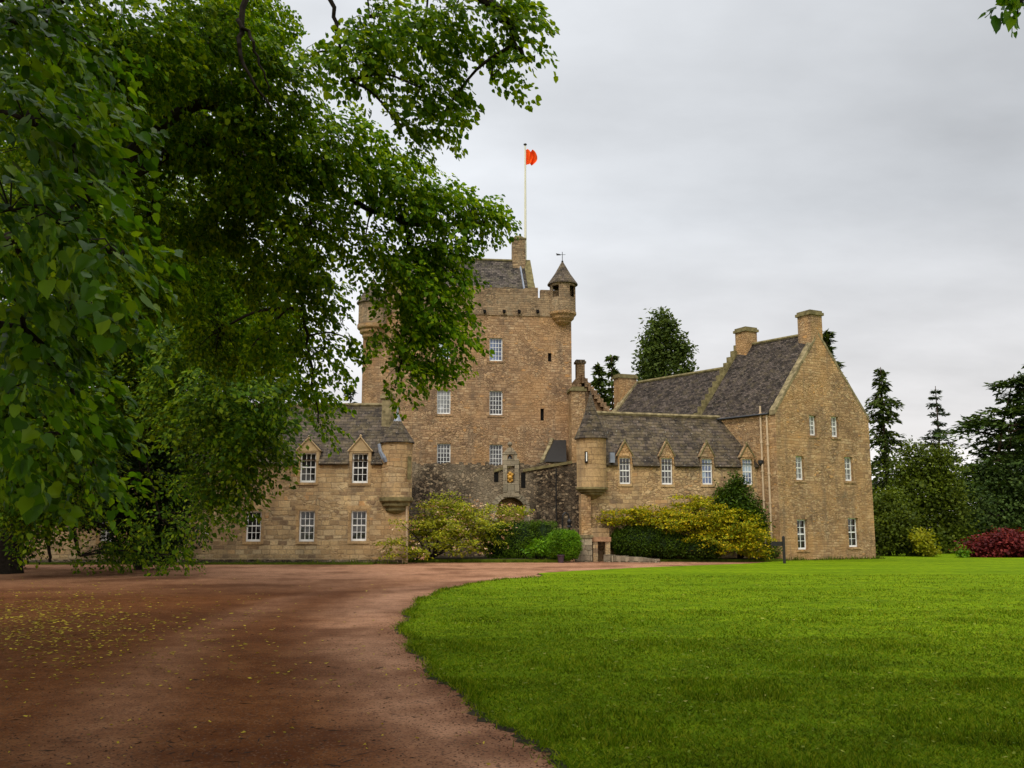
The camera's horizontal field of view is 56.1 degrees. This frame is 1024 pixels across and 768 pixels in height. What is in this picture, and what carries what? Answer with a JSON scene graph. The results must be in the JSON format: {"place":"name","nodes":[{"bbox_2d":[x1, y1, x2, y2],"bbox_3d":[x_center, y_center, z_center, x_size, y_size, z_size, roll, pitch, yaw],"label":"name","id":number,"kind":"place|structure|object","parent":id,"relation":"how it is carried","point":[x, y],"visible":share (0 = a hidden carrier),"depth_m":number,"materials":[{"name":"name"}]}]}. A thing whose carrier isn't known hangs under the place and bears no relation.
{"place":"outdoors","nodes":[
{"label":"outdoors","id":0,"kind":"place"},
{"bbox_2d":[0,560,759,767],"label":"gravel drive","id":1,"kind":"structure","parent":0,"point":[276,589],"depth_m":11.21,"materials":[{"name":"brown gravel"}]},
{"bbox_2d":[0,0,191,539],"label":"young lime tree","id":2,"kind":"object","parent":1,"relation":"on","point":[54,316],"visible":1,"depth_m":6.18,"materials":[{"name":"green plant"}]},
{"bbox_2d":[23,415,226,569],"bbox_3d":[-18.038,4.569,41.461,11.824,7.189,5.352,-2,-9,13],"label":"holly tree","id":3,"kind":"object","parent":1,"relation":"on","point":[159,526],"visible":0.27,"depth_m":40.11,"materials":[{"name":"green plant"}]},
{"bbox_2d":[0,0,315,575],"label":"spreading lime tree","id":4,"kind":"object","parent":1,"relation":"on","point":[233,444],"visible":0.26,"depth_m":27.48,"materials":[{"name":"green plant"}]},
{"bbox_2d":[23,393,414,563],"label":"castle wing","id":5,"kind":"structure","parent":1,"relation":"on","point":[349,501],"depth_m":47.60,"materials":[{"name":"beige stone"}]},
{"bbox_2d":[100,522,113,540],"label":"window","id":6,"kind":"structure","parent":5,"relation":"in","point":[106,532],"depth_m":47.56,"materials":[{"name":"white paint"}]},
{"bbox_2d":[246,511,261,540],"bbox_3d":[-12.785,7.054,47.616,0.742,1.492,0.090,0,-9,0],"label":"window","id":7,"kind":"structure","parent":5,"relation":"in","point":[253,533],"depth_m":47.61,"materials":[{"name":"white paint"}]},
{"bbox_2d":[299,511,314,540],"bbox_3d":[-10.152,7.042,47.618,0.767,1.517,0.090,0,-9,0],"label":"window","id":8,"kind":"structure","parent":5,"relation":"in","point":[307,518],"depth_m":47.63,"materials":[{"name":"white paint"}]},
{"bbox_2d":[300,453,315,481],"bbox_3d":[-10.183,4.186,48.052,0.799,1.495,0.090,0,-9,0],"label":"window","id":9,"kind":"structure","parent":5,"relation":"in","point":[309,459],"depth_m":48.05,"materials":[{"name":"white paint"}]},
{"bbox_2d":[351,511,366,540],"bbox_3d":[-7.580,7.030,47.619,0.767,1.492,0.090,0,-9,0],"label":"window","id":10,"kind":"structure","parent":5,"relation":"in","point":[359,518],"depth_m":47.63,"materials":[{"name":"white paint"}]},
{"bbox_2d":[352,453,367,482],"bbox_3d":[-7.586,4.211,48.048,0.799,1.495,0.090,0,-9,0],"label":"window","id":11,"kind":"structure","parent":5,"relation":"in","point":[360,460],"depth_m":48.05,"materials":[{"name":"white paint"}]},
{"bbox_2d":[0,571,535,765],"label":"fallen leaves","id":12,"kind":"object","parent":1,"relation":"on","point":[52,620],"depth_m":14.03,"materials":[{"name":"plant"}]},
{"bbox_2d":[1,600,550,767],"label":"pebbles","id":13,"kind":"object","parent":1,"relation":"on","point":[546,766],"visible":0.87,"depth_m":8.20,"materials":[{"name":"gravel"}]},
{"bbox_2d":[0,0,560,457],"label":"lime tree","id":14,"kind":"object","parent":1,"relation":"on","point":[252,160],"visible":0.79,"depth_m":15.47,"materials":[{"name":"green plant"}]},
{"bbox_2d":[29,556,753,562],"bbox_3d":[-8.500,9.349,51.050,43.000,0.170,8.250,0,-9,0],"label":"planting bed","id":15,"kind":"object","parent":1,"relation":"on","point":[459,557],"visible":0.2,"depth_m":50.50,"materials":[{"name":"brown soil"}]},
{"bbox_2d":[482,519,557,557],"bbox_3d":[0.471,8.354,51.581,4.324,2.375,2.298,0,-9,0],"label":"bush","id":16,"kind":"object","parent":15,"relation":"on","point":[528,530],"visible":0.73,"depth_m":50.91,"materials":[{"name":"green plant"}]},
{"bbox_2d":[591,494,780,559],"bbox_3d":[9.065,7.526,50.634,9.950,3.540,4.193,0,-9,0],"label":"golden azalea","id":17,"kind":"object","parent":15,"relation":"on","point":[697,522],"visible":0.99,"depth_m":50.32,"materials":[{"name":"yellow plant"}]},
{"bbox_2d":[709,469,775,558],"bbox_3d":[12.215,6.984,51.743,3.626,4.904,2.899,0,-9,0],"label":"juniper bush","id":18,"kind":"object","parent":15,"relation":"on","point":[738,495],"visible":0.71,"depth_m":51.32,"materials":[{"name":"green plant"}]},
{"bbox_2d":[23,555,885,563],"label":"wall foot weeds","id":19,"kind":"object","parent":1,"relation":"on","point":[793,559],"depth_m":48.99,"materials":[{"name":"green plant"}]},
{"bbox_2d":[408,442,580,555],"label":"gate wall","id":20,"kind":"structure","parent":1,"relation":"on","point":[548,492],"depth_m":55.30,"materials":[{"name":"stone"}]},
{"bbox_2d":[557,555,564,562],"bbox_3d":[2.480,8.873,48.720,0.400,0.410,0.390,0,-9,0],"label":"flower pot","id":21,"kind":"object","parent":1,"relation":"on","point":[560,558],"visible":0.99,"depth_m":48.59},
{"bbox_2d":[544,528,582,561],"bbox_3d":[2.674,8.338,49.719,2.082,1.839,2.072,0,-9,0],"label":"round bush","id":22,"kind":"object","parent":1,"relation":"on","point":[568,544],"visible":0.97,"depth_m":49.06,"materials":[{"name":"green plant"}]},
{"bbox_2d":[562,512,571,529],"bbox_3d":[3.038,8.381,52.942,0.596,2.652,0.304,0,-9,0],"label":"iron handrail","id":23,"kind":"object","parent":1,"relation":"on","point":[569,522],"visible":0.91,"depth_m":52.99,"materials":[{"name":"black metal"}]},
{"bbox_2d":[575,535,592,561],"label":"wall","id":24,"kind":"structure","parent":1,"relation":"on","point":[585,554],"depth_m":50.16,"materials":[{"name":"stone"}]},
{"bbox_2d":[591,528,610,561],"bbox_3d":[4.681,8.505,50.777,1.008,1.756,0.800,1,-9,-4],"label":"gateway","id":25,"kind":"object","parent":1,"relation":"on","point":[600,534],"visible":0.79,"depth_m":50.45,"materials":[{"name":"beige stone"}]},
{"bbox_2d":[604,554,659,562],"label":"edging wall","id":26,"kind":"structure","parent":1,"relation":"on","point":[612,558],"depth_m":49.60,"materials":[{"name":"stone"}]},
{"bbox_2d":[574,390,759,560],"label":"dormer wing","id":27,"kind":"structure","parent":1,"relation":"on","point":[626,460],"depth_m":52.65,"materials":[{"name":"beige stone"}]},
{"bbox_2d":[619,458,629,483],"bbox_3d":[6.115,4.730,52.266,0.623,1.436,0.164,1,-9,-7],"label":"window","id":28,"kind":"structure","parent":27,"relation":"in","point":[624,466],"depth_m":52.26,"materials":[{"name":"white paint"}]},
{"bbox_2d":[661,458,671,483],"bbox_3d":[8.462,4.794,52.675,0.633,1.448,0.166,1,-9,-7],"label":"window","id":29,"kind":"structure","parent":27,"relation":"in","point":[666,468],"depth_m":52.67,"materials":[{"name":"white paint"}]},
{"bbox_2d":[702,459,711,483],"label":"window","id":30,"kind":"structure","parent":27,"relation":"in","point":[706,463],"depth_m":53.07,"materials":[{"name":"white paint"}]},
{"bbox_2d":[742,459,751,484],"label":"window","id":31,"kind":"structure","parent":27,"relation":"in","point":[746,468],"depth_m":53.50,"materials":[{"name":"white paint"}]},
{"bbox_2d":[609,524,724,561],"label":"hedge","id":32,"kind":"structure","parent":1,"relation":"on","point":[644,540],"depth_m":50.19,"materials":[{"name":"green plant"}]},
{"bbox_2d":[25,558,782,564],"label":"grass verge","id":33,"kind":"object","parent":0,"point":[556,560],"depth_m":49.09,"materials":[{"name":"green plant"}]},
{"bbox_2d":[372,489,534,560],"bbox_3d":[-3.276,7.306,50.013,10.120,3.691,5.040,7,-11,-39],"label":"azalea bush","id":34,"kind":"object","parent":33,"relation":"on","point":[454,529],"visible":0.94,"depth_m":49.73,"materials":[{"name":"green plant"}]},
{"bbox_2d":[520,536,548,558],"bbox_3d":[1.254,8.507,49.665,1.720,1.375,1.776,0,-9,0],"label":"shrub","id":35,"kind":"object","parent":33,"relation":"on","point":[537,548],"visible":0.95,"depth_m":49.53,"materials":[{"name":"green plant"}]},
{"bbox_2d":[756,539,782,558],"bbox_3d":[13.716,8.917,51.396,1.654,1.285,1.263,0,-9,0],"label":"edge shrub","id":36,"kind":"object","parent":33,"relation":"on","point":[775,551],"visible":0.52,"depth_m":51.33,"materials":[{"name":"green plant"}]},
{"bbox_2d":[357,236,586,465],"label":"castle tower","id":37,"kind":"structure","parent":0,"point":[523,396],"depth_m":65.36,"materials":[{"name":"stone"}]},
{"bbox_2d":[437,444,449,463],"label":"window","id":38,"kind":"structure","parent":37,"relation":"in","point":[443,450],"depth_m":64.36,"materials":[{"name":"white paint"}]},
{"bbox_2d":[437,390,450,413],"bbox_3d":[-4.620,1.237,64.883,0.912,1.632,0.169,1,-9,-4],"label":"window","id":39,"kind":"structure","parent":37,"relation":"in","point":[443,397],"depth_m":64.87,"materials":[{"name":"white paint"}]},
{"bbox_2d":[489,338,501,360],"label":"window","id":40,"kind":"structure","parent":37,"relation":"in","point":[495,343],"depth_m":65.87,"materials":[{"name":"white glass"}]},
{"bbox_2d":[489,391,501,414],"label":"window","id":41,"kind":"structure","parent":37,"relation":"in","point":[495,407],"depth_m":65.31,"materials":[{"name":"white paint"}]},
{"bbox_2d":[489,445,501,465],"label":"window","id":42,"kind":"structure","parent":37,"relation":"in","point":[495,450],"depth_m":64.77,"materials":[{"name":"white paint"}]},
{"bbox_2d":[523,143,526,259],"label":"flagpole","id":43,"kind":"object","parent":37,"relation":"on","point":[525,220],"visible":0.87,"depth_m":71.83,"materials":[{"name":"white metal"}]},
{"bbox_2d":[526,149,536,165],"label":"flag","id":44,"kind":"object","parent":43,"relation":"attached to","point":[531,157],"visible":1,"depth_m":72.39,"materials":[{"name":"orange fabric"}]},
{"bbox_2d":[540,409,543,420],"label":"slit window","id":45,"kind":"structure","parent":37,"relation":"in","point":[541,410],"depth_m":65.63,"materials":[{"name":"black glass"}]},
{"bbox_2d":[0,0,1023,514],"label":"sky","id":46,"kind":"structure","parent":0,"point":[726,166],"materials":[{"name":"grey"}]},
{"bbox_2d":[389,541,1023,767],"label":"lawn","id":47,"kind":"structure","parent":0,"point":[952,564],"depth_m":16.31,"materials":[{"name":"green plant"}]},
{"bbox_2d":[395,573,570,767],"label":"lawn soil edge","id":48,"kind":"object","parent":47,"relation":"attached to","point":[518,740],"visible":0.46,"depth_m":8.23,"materials":[{"name":"brown soil"}]},
{"bbox_2d":[630,306,699,380],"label":"redwood tree","id":49,"kind":"object","parent":47,"relation":"on","point":[663,354],"visible":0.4,"depth_m":100.89,"materials":[{"name":"green plant"}]},
{"bbox_2d":[771,536,785,562],"bbox_3d":[13.097,8.180,47.286,0.703,1.391,0.110,0,-9,0],"label":"signpost","id":50,"kind":"object","parent":47,"relation":"on","point":[778,543],"visible":0.87,"depth_m":47.30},
{"bbox_2d":[694,309,875,559],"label":"gabled house","id":51,"kind":"structure","parent":47,"relation":"on","point":[790,411],"depth_m":54.47,"materials":[{"name":"stone"}]},
{"bbox_2d":[796,456,801,479],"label":"window","id":52,"kind":"structure","parent":51,"relation":"in","point":[798,458],"depth_m":53.40,"materials":[{"name":"white paint"}]},
{"bbox_2d":[797,520,805,548],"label":"window","id":53,"kind":"structure","parent":51,"relation":"in","point":[800,523],"depth_m":52.84,"materials":[{"name":"white paint"}]},
{"bbox_2d":[809,416,814,434],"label":"window","id":54,"kind":"structure","parent":51,"relation":"in","point":[811,418],"depth_m":54.29,"materials":[{"name":"white paint"}]},
{"bbox_2d":[831,417,836,436],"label":"window","id":55,"kind":"structure","parent":51,"relation":"in","point":[833,419],"depth_m":55.10,"materials":[{"name":"white paint"}]},
{"bbox_2d":[844,457,850,480],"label":"window","id":56,"kind":"structure","parent":51,"relation":"in","point":[847,459],"depth_m":55.19,"materials":[{"name":"white paint"}]},
{"bbox_2d":[848,518,856,546],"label":"window","id":57,"kind":"structure","parent":51,"relation":"in","point":[851,521],"depth_m":54.69,"materials":[{"name":"white paint"}]},
{"bbox_2d":[822,328,847,380],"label":"fir tree","id":58,"kind":"object","parent":47,"relation":"on","point":[827,334],"visible":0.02,"depth_m":83.15,"materials":[{"name":"green plant"}]},
{"bbox_2d":[864,367,908,504],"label":"redwood tree","id":59,"kind":"object","parent":47,"relation":"on","point":[885,440],"visible":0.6,"depth_m":83.96,"materials":[{"name":"green plant"}]},
{"bbox_2d":[872,486,935,555],"bbox_3d":[24.534,8.950,61.762,5.128,4.858,4.890,0,-9,0],"label":"bushy tree","id":60,"kind":"object","parent":47,"relation":"on","point":[894,522],"visible":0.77,"depth_m":60.91,"materials":[{"name":"green plant"}]},
{"bbox_2d":[901,527,942,556],"bbox_3d":[25.389,9.806,59.181,2.087,2.127,2.237,8,-12,-42],"label":"yellow shrub","id":61,"kind":"object","parent":47,"relation":"on","point":[923,538],"visible":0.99,"depth_m":58.92,"materials":[{"name":"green plant"}]},
{"bbox_2d":[876,435,990,553],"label":"oak tree","id":62,"kind":"object","parent":47,"relation":"on","point":[928,477],"visible":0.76,"depth_m":68.37,"materials":[{"name":"green plant"}]},
{"bbox_2d":[915,386,962,500],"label":"spruce tree","id":63,"kind":"object","parent":47,"relation":"on","point":[938,411],"visible":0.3,"depth_m":96.46,"materials":[{"name":"green plant"}]},
{"bbox_2d":[951,546,974,557],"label":"fern shrub","id":64,"kind":"object","parent":47,"relation":"on","point":[961,553],"visible":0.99,"depth_m":57.03,"materials":[{"name":"green plant"}]},
{"bbox_2d":[932,371,1023,536],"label":"cedar tree","id":65,"kind":"object","parent":47,"relation":"on","point":[1002,425],"visible":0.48,"depth_m":73.92,"materials":[{"name":"green plant"}]},
{"bbox_2d":[943,447,1023,552],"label":"yew tree","id":66,"kind":"object","parent":47,"relation":"on","point":[990,517],"visible":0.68,"depth_m":70.61,"materials":[{"name":"green plant"}]},
{"bbox_2d":[948,526,1023,557],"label":"maple shrub","id":67,"kind":"object","parent":47,"relation":"on","point":[1007,542],"visible":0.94,"depth_m":57.56,"materials":[{"name":"red plant"}]},
{"bbox_2d":[977,0,1023,37],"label":"beech tree","id":68,"kind":"object","parent":47,"relation":"on","point":[1007,19],"visible":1,"depth_m":4.37,"materials":[{"name":"green plant"}]},
{"bbox_2d":[987,366,1023,501],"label":"cedar tree","id":69,"kind":"object","parent":47,"relation":"on","point":[1020,401],"visible":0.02,"depth_m":80.51,"materials":[{"name":"green plant"}]},
{"label":"ground","id":70,"kind":"structure","parent":0,"visible":0},
{"bbox_2d":[342,388,357,402],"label":"larch tree","id":71,"kind":"object","parent":70,"relation":"on","point":[350,396],"visible":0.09,"depth_m":84.58,"materials":[{"name":"green plant"}]},
{"bbox_2d":[572,359,611,410],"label":"gable house","id":72,"kind":"structure","parent":70,"relation":"on","point":[580,380],"depth_m":70.84,"materials":[{"name":"stone"}]},
{"bbox_2d":[590,362,611,406],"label":"fir tree","id":73,"kind":"object","parent":70,"relation":"on","point":[598,382],"visible":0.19,"depth_m":95.82,"materials":[{"name":"green plant"}]},
{"bbox_2d":[604,354,619,409],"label":"fir tree","id":74,"kind":"object","parent":70,"relation":"on","point":[611,364],"visible":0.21,"depth_m":99.19,"materials":[{"name":"green plant"}]},
{"bbox_2d":[612,367,722,414],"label":"range","id":75,"kind":"structure","parent":70,"relation":"on","point":[684,393],"depth_m":62.82,"materials":[{"name":"stone"}]}
]}

